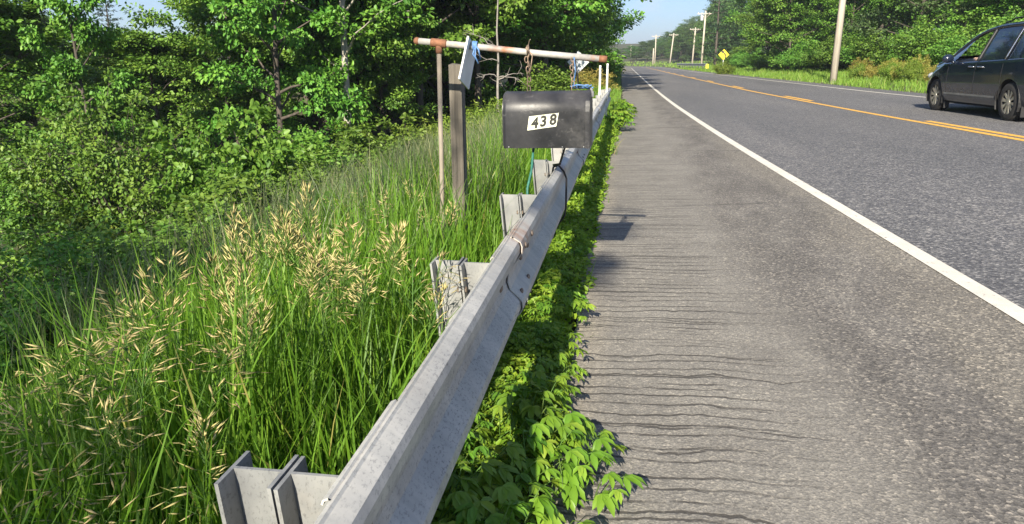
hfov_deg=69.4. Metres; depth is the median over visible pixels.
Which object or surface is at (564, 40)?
broadleaf tree
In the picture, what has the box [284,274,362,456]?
seeding grass stalk
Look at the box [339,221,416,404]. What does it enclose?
seeding grass stalk
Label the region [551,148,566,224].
bungee cord
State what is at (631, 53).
broadleaf tree
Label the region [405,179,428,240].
seeding grass stalk
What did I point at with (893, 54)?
shrub
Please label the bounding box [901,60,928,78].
weed clump
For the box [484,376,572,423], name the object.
creeper shoot
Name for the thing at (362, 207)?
seeding grass stalk
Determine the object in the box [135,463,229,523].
seeding grass stalk
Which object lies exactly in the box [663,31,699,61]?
broadleaf tree
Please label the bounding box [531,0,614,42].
broadleaf tree
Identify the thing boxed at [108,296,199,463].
seeding grass stalk
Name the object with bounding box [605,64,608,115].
marker stake
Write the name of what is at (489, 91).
broadleaf tree
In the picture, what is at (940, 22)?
broadleaf tree
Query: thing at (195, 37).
broadleaf tree
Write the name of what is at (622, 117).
creeper shoot
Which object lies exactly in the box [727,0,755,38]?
broadleaf tree
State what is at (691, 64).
guardrail
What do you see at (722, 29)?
broadleaf tree
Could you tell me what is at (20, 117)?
broadleaf tree
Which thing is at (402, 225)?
seeding grass stalk
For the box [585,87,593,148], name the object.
door
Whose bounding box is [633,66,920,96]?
road far edge marking
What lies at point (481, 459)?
creeper shoot
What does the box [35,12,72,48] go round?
broadleaf tree
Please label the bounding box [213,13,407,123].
broadleaf tree
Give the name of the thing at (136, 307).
seeding grass stalk
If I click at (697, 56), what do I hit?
broadleaf tree
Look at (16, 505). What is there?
seeding grass stalk
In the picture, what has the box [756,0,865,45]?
broadleaf tree
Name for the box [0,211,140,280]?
shrub
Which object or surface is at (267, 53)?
broadleaf tree
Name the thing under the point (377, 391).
seeding grass stalk
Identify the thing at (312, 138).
shrub
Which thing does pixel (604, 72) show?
shrub
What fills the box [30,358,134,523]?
seeding grass stalk
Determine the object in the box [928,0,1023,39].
broadleaf tree
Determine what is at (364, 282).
seeding grass stalk
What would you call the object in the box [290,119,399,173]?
shrub
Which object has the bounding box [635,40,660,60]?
broadleaf tree
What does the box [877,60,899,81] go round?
weed clump
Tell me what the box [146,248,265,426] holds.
seeding grass stalk
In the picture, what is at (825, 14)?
broadleaf tree
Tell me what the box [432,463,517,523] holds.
creeper shoot
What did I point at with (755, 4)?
broadleaf tree
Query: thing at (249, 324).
seeding grass stalk
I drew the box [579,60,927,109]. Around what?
verge grass
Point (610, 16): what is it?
broadleaf tree
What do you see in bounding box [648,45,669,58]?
broadleaf tree
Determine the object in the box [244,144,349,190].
shrub
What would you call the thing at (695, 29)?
utility pole
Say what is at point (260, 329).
seeding grass stalk
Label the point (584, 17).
broadleaf tree
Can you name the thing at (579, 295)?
creeper shoot
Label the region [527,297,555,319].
creeper shoot
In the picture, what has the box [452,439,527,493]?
creeper shoot
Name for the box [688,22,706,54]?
broadleaf tree
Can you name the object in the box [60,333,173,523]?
seeding grass stalk
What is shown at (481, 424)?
creeper shoot
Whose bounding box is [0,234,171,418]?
shrub
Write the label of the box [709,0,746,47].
broadleaf tree
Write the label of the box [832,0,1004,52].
broadleaf tree
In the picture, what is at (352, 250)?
seeding grass stalk
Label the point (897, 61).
weed clump
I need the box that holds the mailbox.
[502,87,593,148]
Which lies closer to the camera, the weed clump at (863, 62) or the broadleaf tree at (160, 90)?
the broadleaf tree at (160, 90)
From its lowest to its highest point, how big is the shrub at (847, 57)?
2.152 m
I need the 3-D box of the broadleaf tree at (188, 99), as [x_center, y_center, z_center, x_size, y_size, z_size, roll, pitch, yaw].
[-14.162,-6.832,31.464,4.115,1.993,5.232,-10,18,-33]
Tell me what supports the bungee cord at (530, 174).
attached to the guardrail at (399, 467)
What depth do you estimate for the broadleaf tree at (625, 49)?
290.66 m
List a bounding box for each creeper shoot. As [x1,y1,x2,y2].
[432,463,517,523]
[446,441,568,513]
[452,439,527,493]
[454,482,557,523]
[460,450,510,476]
[462,412,493,451]
[463,380,568,461]
[470,411,616,523]
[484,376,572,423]
[486,398,524,428]
[497,396,597,481]
[505,364,560,387]
[505,370,581,438]
[506,331,549,355]
[515,436,646,523]
[526,352,588,382]
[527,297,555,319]
[527,317,559,331]
[533,321,588,357]
[534,328,569,346]
[537,279,567,308]
[545,419,628,468]
[547,291,595,322]
[548,242,581,252]
[549,266,578,283]
[553,283,588,316]
[568,245,595,258]
[574,186,589,194]
[602,115,633,127]
[603,113,635,125]
[606,109,633,126]
[608,103,637,113]
[610,103,636,112]
[613,99,633,108]
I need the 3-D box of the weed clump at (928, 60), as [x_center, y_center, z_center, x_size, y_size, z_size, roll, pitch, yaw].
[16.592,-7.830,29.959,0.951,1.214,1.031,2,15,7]
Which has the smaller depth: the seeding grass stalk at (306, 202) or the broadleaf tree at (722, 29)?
the seeding grass stalk at (306, 202)
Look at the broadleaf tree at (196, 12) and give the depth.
21.24 m
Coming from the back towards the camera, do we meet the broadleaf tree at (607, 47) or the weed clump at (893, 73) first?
the broadleaf tree at (607, 47)
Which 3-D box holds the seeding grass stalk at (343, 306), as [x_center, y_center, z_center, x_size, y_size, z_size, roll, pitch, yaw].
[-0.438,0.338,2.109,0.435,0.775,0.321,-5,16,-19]
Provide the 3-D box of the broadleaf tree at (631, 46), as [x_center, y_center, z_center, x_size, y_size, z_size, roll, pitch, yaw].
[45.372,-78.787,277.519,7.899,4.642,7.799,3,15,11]
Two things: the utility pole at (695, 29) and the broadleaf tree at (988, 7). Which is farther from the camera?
the utility pole at (695, 29)
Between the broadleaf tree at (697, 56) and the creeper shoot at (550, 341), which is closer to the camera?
the creeper shoot at (550, 341)
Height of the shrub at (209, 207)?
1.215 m
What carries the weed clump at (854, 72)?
on the ground at (630, 60)
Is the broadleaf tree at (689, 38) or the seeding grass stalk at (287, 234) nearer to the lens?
the seeding grass stalk at (287, 234)
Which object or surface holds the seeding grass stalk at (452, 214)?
on the ground at (630, 60)
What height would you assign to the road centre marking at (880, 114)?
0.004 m
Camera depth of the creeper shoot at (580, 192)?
6.82 m
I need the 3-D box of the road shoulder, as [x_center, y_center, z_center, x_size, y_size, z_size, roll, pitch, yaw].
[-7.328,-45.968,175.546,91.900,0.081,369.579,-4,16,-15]
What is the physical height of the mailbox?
0.292 m
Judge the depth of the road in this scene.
9.07 m
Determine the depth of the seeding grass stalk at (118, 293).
1.83 m
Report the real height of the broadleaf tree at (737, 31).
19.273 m
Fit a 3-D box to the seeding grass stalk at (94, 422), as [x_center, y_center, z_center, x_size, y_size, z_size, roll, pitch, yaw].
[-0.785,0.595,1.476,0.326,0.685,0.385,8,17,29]
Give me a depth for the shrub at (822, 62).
47.49 m
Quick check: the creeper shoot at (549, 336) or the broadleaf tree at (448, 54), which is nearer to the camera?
the creeper shoot at (549, 336)
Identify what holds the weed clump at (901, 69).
on the ground at (630, 60)
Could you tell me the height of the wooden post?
1.666 m
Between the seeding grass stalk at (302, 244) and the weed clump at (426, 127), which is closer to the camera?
the seeding grass stalk at (302, 244)
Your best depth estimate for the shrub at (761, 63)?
66.91 m
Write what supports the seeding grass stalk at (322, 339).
on the ground at (630, 60)
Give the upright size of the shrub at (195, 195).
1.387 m
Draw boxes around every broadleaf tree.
[0,0,85,159]
[0,0,93,184]
[0,2,44,127]
[0,55,22,108]
[8,41,184,132]
[15,0,139,191]
[15,49,180,125]
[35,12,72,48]
[62,42,181,119]
[66,24,232,166]
[101,86,188,123]
[118,0,302,159]
[122,25,251,129]
[134,86,215,117]
[175,0,272,146]
[188,0,371,148]
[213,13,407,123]
[216,1,404,132]
[237,0,389,148]
[245,0,435,143]
[273,0,436,128]
[309,0,554,120]
[312,0,450,143]
[312,2,488,126]
[323,0,520,128]
[397,0,611,107]
[413,0,561,112]
[416,0,518,78]
[427,0,596,90]
[453,0,651,78]
[500,0,598,73]
[502,0,611,70]
[521,0,617,79]
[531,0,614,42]
[533,1,622,64]
[565,0,644,68]
[586,12,640,53]
[588,29,628,57]
[599,37,622,52]
[616,47,638,56]
[626,45,637,56]
[627,48,643,59]
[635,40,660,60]
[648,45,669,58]
[654,31,669,47]
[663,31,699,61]
[664,27,694,61]
[666,37,680,59]
[679,25,699,59]
[680,24,701,60]
[681,19,696,50]
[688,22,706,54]
[689,15,707,58]
[690,3,736,63]
[692,3,737,57]
[699,12,737,58]
[704,1,753,54]
[705,2,744,60]
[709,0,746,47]
[714,0,755,53]
[722,0,810,51]
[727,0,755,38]
[732,0,804,53]
[740,0,852,69]
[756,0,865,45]
[782,0,863,43]
[793,0,899,40]
[800,0,906,52]
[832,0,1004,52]
[833,0,917,32]
[859,3,915,30]
[879,0,950,33]
[894,0,959,23]
[903,0,996,27]
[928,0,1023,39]
[934,0,1023,39]
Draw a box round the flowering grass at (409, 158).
[0,102,535,365]
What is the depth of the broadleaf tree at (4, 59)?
32.75 m
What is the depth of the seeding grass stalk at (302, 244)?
2.26 m
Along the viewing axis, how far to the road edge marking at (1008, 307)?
4.77 m
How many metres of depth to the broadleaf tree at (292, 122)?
21.88 m
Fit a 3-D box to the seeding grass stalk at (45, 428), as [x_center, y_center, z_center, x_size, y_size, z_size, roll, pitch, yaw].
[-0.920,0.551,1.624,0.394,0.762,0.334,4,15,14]
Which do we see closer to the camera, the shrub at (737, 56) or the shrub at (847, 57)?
the shrub at (847, 57)
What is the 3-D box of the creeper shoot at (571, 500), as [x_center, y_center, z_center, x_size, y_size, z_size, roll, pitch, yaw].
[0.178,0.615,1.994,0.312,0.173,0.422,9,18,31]
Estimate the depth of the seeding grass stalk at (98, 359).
1.58 m
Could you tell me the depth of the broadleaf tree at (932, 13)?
47.87 m
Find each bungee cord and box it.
[526,148,534,193]
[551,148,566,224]
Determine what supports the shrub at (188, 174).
on the ground at (630, 60)
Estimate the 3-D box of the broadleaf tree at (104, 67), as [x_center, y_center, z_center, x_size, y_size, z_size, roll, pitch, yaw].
[-15.536,-7.127,29.616,5.959,3.964,4.687,-7,17,-25]
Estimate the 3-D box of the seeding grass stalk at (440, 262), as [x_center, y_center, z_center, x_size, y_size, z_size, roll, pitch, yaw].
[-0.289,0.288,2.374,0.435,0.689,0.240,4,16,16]
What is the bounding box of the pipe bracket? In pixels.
[413,37,606,254]
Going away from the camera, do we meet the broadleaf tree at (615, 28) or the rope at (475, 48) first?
the rope at (475, 48)
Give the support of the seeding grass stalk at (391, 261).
on the ground at (630, 60)
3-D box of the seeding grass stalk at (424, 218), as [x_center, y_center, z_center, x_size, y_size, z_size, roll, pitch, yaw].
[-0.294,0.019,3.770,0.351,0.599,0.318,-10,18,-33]
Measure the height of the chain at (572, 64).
0.169 m
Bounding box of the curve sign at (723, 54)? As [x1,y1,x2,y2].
[718,50,728,61]
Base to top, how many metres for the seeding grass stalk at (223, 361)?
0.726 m
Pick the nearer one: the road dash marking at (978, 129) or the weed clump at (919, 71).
the road dash marking at (978, 129)
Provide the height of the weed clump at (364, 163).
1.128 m
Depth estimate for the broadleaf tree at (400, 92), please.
22.96 m
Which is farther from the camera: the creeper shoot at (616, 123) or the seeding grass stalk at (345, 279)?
the creeper shoot at (616, 123)
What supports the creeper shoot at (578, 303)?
on the ground cover at (591, 208)
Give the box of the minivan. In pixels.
[926,16,1023,120]
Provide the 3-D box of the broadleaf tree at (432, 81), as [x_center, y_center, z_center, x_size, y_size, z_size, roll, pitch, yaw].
[-4.809,-11.083,28.108,9.089,11.875,7.642,2,15,6]
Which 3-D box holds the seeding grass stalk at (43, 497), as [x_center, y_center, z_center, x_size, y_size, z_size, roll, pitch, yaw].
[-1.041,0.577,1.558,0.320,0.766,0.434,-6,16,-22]
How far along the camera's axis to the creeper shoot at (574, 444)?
2.26 m
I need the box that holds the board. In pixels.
[458,36,474,89]
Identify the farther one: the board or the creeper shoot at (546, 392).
the board
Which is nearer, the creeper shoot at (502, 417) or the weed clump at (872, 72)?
the creeper shoot at (502, 417)
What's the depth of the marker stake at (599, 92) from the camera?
14.66 m
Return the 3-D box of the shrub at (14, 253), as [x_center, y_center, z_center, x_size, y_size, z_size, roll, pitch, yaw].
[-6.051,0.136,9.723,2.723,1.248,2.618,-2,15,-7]
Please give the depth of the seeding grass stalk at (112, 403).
1.45 m
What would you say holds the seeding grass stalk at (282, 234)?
on the ground at (630, 60)
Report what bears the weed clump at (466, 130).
on the ground at (630, 60)
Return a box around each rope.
[472,41,480,63]
[570,57,593,88]
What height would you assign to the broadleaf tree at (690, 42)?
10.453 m
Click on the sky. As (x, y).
(661, 16)
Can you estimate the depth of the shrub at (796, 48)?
53.17 m
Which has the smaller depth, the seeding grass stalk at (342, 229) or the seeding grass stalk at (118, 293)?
the seeding grass stalk at (118, 293)
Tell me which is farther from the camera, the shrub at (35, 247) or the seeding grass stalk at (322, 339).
the shrub at (35, 247)
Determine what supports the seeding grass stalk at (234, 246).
on the ground at (630, 60)
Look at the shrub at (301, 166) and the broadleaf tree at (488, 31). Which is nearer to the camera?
the shrub at (301, 166)
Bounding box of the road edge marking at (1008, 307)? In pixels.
[631,68,1023,323]
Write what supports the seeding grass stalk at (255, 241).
on the ground at (630, 60)
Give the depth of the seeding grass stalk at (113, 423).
1.37 m
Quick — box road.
[621,66,1023,308]
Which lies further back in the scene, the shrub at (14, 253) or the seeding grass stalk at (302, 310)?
the shrub at (14, 253)
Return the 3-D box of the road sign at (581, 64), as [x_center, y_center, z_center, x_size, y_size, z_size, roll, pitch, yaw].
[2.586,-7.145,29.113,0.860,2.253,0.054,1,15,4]
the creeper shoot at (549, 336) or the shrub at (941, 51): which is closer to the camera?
the creeper shoot at (549, 336)
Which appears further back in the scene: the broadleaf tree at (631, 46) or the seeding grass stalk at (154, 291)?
the broadleaf tree at (631, 46)
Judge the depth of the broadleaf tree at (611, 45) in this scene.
112.05 m
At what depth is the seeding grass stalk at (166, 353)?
1.76 m
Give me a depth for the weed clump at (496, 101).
19.41 m
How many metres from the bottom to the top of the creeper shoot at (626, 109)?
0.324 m
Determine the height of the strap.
0.141 m
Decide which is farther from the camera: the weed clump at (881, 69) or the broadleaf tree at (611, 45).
the broadleaf tree at (611, 45)
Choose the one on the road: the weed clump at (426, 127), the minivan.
the minivan
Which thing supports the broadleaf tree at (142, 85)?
on the ground at (630, 60)
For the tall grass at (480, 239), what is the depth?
2.07 m
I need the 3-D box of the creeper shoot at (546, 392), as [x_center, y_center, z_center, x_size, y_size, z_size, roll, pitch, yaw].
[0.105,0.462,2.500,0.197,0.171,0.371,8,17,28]
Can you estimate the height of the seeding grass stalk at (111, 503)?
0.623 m
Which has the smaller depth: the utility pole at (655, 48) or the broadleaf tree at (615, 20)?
the broadleaf tree at (615, 20)
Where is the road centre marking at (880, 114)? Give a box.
[644,67,1023,140]
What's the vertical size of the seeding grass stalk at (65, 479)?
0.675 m
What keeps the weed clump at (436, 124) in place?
on the ground at (630, 60)
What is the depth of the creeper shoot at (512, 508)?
1.77 m
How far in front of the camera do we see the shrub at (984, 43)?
25.92 m
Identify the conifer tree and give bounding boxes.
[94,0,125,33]
[695,0,735,64]
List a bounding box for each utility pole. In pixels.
[652,35,659,63]
[669,33,673,63]
[690,27,699,62]
[698,11,713,63]
[829,0,845,83]
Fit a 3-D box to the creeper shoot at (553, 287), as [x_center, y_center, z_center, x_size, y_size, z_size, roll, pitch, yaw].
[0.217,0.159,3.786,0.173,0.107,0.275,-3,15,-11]
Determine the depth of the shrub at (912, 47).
31.81 m
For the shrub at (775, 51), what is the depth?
60.92 m
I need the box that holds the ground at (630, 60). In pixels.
[0,42,926,523]
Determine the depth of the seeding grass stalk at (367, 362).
2.22 m
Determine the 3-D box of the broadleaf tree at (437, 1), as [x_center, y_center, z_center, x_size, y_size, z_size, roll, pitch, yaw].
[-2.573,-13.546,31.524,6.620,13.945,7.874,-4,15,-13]
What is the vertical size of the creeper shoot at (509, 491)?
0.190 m
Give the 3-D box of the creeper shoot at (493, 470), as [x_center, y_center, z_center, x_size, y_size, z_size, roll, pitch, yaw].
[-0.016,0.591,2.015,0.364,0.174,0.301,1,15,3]
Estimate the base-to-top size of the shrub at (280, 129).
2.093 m
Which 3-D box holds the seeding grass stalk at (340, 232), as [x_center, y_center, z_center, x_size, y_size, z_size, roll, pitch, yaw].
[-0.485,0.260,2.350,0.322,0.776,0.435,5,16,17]
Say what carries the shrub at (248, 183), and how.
on the ground at (630, 60)
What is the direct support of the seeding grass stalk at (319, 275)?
on the ground at (630, 60)
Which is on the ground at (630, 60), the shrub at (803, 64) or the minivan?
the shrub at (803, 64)
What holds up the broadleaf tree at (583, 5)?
on the ground at (630, 60)
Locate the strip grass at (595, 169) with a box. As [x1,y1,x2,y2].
[437,107,638,520]
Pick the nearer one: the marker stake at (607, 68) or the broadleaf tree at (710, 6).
the marker stake at (607, 68)
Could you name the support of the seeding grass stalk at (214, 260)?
on the ground at (630, 60)
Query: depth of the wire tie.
3.67 m
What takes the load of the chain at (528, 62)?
hanging from the pipe bracket
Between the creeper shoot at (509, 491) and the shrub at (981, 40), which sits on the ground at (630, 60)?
the shrub at (981, 40)
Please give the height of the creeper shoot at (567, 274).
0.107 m
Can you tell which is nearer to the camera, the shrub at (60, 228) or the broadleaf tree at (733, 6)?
the shrub at (60, 228)
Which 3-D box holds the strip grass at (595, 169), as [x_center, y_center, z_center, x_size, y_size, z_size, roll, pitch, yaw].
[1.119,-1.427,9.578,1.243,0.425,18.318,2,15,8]
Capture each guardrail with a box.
[214,88,610,523]
[677,63,706,68]
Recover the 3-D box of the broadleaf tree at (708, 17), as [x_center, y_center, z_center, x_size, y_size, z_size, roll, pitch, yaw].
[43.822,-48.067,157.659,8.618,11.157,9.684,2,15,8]
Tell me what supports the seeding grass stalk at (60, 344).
on the ground at (630, 60)
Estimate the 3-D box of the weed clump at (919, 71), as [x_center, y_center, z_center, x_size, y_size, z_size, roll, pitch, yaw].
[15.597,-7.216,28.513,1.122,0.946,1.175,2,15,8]
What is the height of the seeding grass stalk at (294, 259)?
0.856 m
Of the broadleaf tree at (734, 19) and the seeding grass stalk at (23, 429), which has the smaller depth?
the seeding grass stalk at (23, 429)
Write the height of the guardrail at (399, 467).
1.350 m
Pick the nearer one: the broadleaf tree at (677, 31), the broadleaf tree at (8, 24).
the broadleaf tree at (8, 24)
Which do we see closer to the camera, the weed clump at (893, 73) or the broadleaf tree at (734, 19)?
the weed clump at (893, 73)
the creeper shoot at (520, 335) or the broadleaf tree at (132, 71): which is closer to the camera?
the creeper shoot at (520, 335)
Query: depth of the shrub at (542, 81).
24.94 m
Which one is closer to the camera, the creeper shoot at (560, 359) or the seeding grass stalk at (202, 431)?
the seeding grass stalk at (202, 431)
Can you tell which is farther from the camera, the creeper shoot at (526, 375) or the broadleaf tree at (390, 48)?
the broadleaf tree at (390, 48)
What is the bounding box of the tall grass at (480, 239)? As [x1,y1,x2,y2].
[0,81,615,523]
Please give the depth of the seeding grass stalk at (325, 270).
2.06 m
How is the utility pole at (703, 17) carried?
on the verge grass at (807, 75)
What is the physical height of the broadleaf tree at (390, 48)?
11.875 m
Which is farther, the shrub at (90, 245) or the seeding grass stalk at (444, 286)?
the shrub at (90, 245)
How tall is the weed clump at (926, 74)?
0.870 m
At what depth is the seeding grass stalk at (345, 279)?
2.09 m
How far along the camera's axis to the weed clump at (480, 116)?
15.92 m
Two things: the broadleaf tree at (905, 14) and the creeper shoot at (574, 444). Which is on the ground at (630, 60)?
the broadleaf tree at (905, 14)
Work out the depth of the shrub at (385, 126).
16.73 m
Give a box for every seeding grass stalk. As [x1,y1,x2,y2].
[0,371,98,522]
[0,382,78,523]
[0,402,80,523]
[0,456,127,523]
[0,482,69,523]
[16,335,139,517]
[16,340,160,504]
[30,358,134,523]
[31,378,165,523]
[49,326,193,523]
[51,294,184,456]
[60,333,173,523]
[60,395,218,523]
[69,495,137,523]
[81,287,217,474]
[99,391,168,522]
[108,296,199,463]
[118,300,216,502]
[126,333,215,512]
[129,248,265,488]
[134,264,226,468]
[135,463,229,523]
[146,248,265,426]
[149,344,309,454]
[151,223,278,422]
[162,251,303,408]
[180,407,225,523]
[184,206,297,435]
[184,294,281,490]
[190,313,335,461]
[191,247,352,456]
[195,204,257,363]
[198,212,316,421]
[211,279,362,452]
[218,298,261,469]
[221,264,335,442]
[241,214,337,410]
[252,212,300,290]
[263,234,340,426]
[269,253,411,414]
[273,180,398,394]
[278,219,382,375]
[280,262,378,463]
[283,217,398,392]
[284,252,427,414]
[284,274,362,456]
[293,232,399,434]
[301,223,364,414]
[309,221,399,407]
[310,213,351,258]
[321,256,391,406]
[326,253,427,408]
[328,262,388,414]
[336,221,413,427]
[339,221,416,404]
[349,191,370,215]
[351,250,464,379]
[360,281,448,421]
[363,223,425,356]
[370,190,404,265]
[380,256,496,383]
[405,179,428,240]
[416,207,452,257]
[437,200,464,257]
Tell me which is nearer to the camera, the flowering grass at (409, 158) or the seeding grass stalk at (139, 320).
the seeding grass stalk at (139, 320)
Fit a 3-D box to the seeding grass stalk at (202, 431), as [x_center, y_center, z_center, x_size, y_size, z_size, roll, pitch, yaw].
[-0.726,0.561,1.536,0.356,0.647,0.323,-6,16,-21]
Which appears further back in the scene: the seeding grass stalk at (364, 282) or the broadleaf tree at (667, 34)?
the broadleaf tree at (667, 34)
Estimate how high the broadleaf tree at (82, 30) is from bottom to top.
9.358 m
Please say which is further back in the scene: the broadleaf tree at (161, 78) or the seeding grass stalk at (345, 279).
the broadleaf tree at (161, 78)
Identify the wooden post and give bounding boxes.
[448,63,467,238]
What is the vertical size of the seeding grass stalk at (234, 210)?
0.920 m
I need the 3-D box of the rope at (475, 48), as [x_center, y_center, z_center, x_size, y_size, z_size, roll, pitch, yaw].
[-0.175,-1.053,3.718,0.048,0.111,0.058,2,15,8]
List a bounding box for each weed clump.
[345,152,392,175]
[395,122,437,150]
[408,113,475,136]
[419,114,499,153]
[432,103,500,140]
[465,96,502,120]
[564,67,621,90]
[712,61,736,73]
[845,60,866,78]
[850,57,874,72]
[859,65,885,77]
[876,63,893,79]
[877,57,902,71]
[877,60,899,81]
[890,62,905,80]
[893,56,927,81]
[900,63,929,82]
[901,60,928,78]
[913,54,932,71]
[923,65,936,81]
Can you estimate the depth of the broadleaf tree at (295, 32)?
19.57 m
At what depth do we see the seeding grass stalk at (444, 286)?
2.06 m
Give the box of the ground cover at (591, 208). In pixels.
[431,109,622,523]
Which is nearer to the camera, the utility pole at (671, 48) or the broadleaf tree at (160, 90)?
the broadleaf tree at (160, 90)
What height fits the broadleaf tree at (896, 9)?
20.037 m
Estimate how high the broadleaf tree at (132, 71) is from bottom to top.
3.778 m
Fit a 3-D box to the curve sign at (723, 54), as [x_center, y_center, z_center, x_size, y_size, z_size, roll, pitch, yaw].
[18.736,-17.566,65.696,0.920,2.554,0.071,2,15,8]
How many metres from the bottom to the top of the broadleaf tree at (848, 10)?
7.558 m
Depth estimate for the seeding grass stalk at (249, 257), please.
1.96 m
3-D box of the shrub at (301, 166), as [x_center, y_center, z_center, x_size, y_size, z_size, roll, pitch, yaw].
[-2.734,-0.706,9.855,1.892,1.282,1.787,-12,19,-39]
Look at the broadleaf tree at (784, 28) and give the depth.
56.17 m
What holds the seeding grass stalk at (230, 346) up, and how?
on the ground at (630, 60)
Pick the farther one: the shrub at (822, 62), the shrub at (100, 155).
the shrub at (822, 62)
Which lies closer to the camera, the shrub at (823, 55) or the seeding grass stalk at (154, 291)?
the seeding grass stalk at (154, 291)
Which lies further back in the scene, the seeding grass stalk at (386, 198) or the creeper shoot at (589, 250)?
the creeper shoot at (589, 250)
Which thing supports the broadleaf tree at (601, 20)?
on the ground at (630, 60)
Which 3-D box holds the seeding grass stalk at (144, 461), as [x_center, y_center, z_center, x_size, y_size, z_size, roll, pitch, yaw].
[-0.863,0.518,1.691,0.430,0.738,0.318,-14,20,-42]
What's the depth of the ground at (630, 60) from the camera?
29.99 m
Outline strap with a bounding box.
[575,59,578,88]
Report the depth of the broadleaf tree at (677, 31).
215.18 m
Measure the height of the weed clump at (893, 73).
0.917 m
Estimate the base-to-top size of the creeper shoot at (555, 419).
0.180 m
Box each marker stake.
[598,65,600,94]
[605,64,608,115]
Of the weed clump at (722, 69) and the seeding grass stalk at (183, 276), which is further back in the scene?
the weed clump at (722, 69)
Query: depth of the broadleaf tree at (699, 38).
147.18 m
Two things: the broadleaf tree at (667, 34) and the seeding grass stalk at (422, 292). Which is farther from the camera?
the broadleaf tree at (667, 34)
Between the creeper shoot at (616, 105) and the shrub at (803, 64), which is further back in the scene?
the shrub at (803, 64)
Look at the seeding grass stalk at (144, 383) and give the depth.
1.59 m
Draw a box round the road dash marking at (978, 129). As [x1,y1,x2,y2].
[927,121,1023,137]
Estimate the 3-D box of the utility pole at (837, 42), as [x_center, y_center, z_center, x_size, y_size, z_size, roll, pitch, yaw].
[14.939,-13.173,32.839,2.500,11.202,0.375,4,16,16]
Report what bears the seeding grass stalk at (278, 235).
on the ground at (630, 60)
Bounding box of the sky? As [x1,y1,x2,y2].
[10,0,912,43]
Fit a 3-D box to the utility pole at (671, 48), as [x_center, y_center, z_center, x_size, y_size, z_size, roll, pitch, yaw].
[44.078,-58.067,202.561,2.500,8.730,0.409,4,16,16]
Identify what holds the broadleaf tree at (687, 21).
on the ground at (630, 60)
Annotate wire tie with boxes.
[526,39,532,76]
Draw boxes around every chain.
[524,46,530,90]
[570,57,574,89]
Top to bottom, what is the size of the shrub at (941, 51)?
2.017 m
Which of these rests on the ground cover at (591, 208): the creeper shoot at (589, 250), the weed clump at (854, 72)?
the creeper shoot at (589, 250)
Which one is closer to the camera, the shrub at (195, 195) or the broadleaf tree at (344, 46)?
the shrub at (195, 195)
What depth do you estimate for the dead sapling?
20.45 m
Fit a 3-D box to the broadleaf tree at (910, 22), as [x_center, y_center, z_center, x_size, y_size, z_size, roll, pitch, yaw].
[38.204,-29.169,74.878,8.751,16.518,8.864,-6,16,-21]
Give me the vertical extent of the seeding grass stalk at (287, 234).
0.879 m
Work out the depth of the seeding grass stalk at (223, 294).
1.96 m
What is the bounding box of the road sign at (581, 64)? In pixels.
[568,51,588,89]
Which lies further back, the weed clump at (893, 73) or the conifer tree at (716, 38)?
the conifer tree at (716, 38)
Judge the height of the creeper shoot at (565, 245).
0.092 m
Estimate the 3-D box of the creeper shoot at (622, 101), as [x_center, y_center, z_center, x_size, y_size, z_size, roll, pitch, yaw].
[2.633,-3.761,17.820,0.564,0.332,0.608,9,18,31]
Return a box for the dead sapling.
[463,0,524,111]
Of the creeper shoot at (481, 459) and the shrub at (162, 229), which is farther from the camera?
the shrub at (162, 229)
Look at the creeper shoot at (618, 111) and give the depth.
13.51 m
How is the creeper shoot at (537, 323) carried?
on the ground cover at (591, 208)
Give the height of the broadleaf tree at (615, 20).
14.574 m
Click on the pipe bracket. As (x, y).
(439, 44)
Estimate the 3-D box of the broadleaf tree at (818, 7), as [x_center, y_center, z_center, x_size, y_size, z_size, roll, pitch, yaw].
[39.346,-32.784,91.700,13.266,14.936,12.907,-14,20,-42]
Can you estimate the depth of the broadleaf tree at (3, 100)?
29.40 m
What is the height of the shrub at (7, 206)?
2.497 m
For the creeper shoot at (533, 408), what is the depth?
2.33 m
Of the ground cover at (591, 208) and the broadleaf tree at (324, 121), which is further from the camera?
the broadleaf tree at (324, 121)
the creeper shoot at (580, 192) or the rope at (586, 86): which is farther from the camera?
the creeper shoot at (580, 192)
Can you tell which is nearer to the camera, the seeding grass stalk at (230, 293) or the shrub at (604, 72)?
the seeding grass stalk at (230, 293)
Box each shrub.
[0,67,215,236]
[0,123,124,245]
[0,198,200,367]
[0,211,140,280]
[0,224,121,297]
[0,227,122,282]
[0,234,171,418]
[29,227,117,266]
[87,215,237,290]
[117,197,262,263]
[138,167,286,235]
[140,93,299,224]
[170,170,327,230]
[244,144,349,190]
[250,156,348,207]
[269,120,336,159]
[276,127,369,176]
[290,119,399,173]
[329,110,426,157]
[517,61,581,90]
[566,48,624,81]
[715,48,752,67]
[729,47,763,67]
[740,48,774,68]
[762,40,803,69]
[772,37,819,71]
[784,46,832,69]
[800,34,848,70]
[810,28,890,69]
[830,36,896,68]
[848,24,924,68]
[880,11,960,62]
[888,11,1002,67]
[922,26,987,64]
[948,5,1023,55]
[975,36,1020,51]
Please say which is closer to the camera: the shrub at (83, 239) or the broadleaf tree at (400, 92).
the shrub at (83, 239)
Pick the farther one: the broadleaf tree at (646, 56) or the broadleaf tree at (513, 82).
the broadleaf tree at (646, 56)
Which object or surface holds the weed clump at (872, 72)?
on the ground at (630, 60)
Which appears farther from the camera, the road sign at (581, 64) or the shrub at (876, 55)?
the shrub at (876, 55)
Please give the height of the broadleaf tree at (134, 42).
4.581 m
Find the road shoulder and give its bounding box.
[547,68,1023,523]
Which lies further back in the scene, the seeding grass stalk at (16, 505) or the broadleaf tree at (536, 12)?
the broadleaf tree at (536, 12)

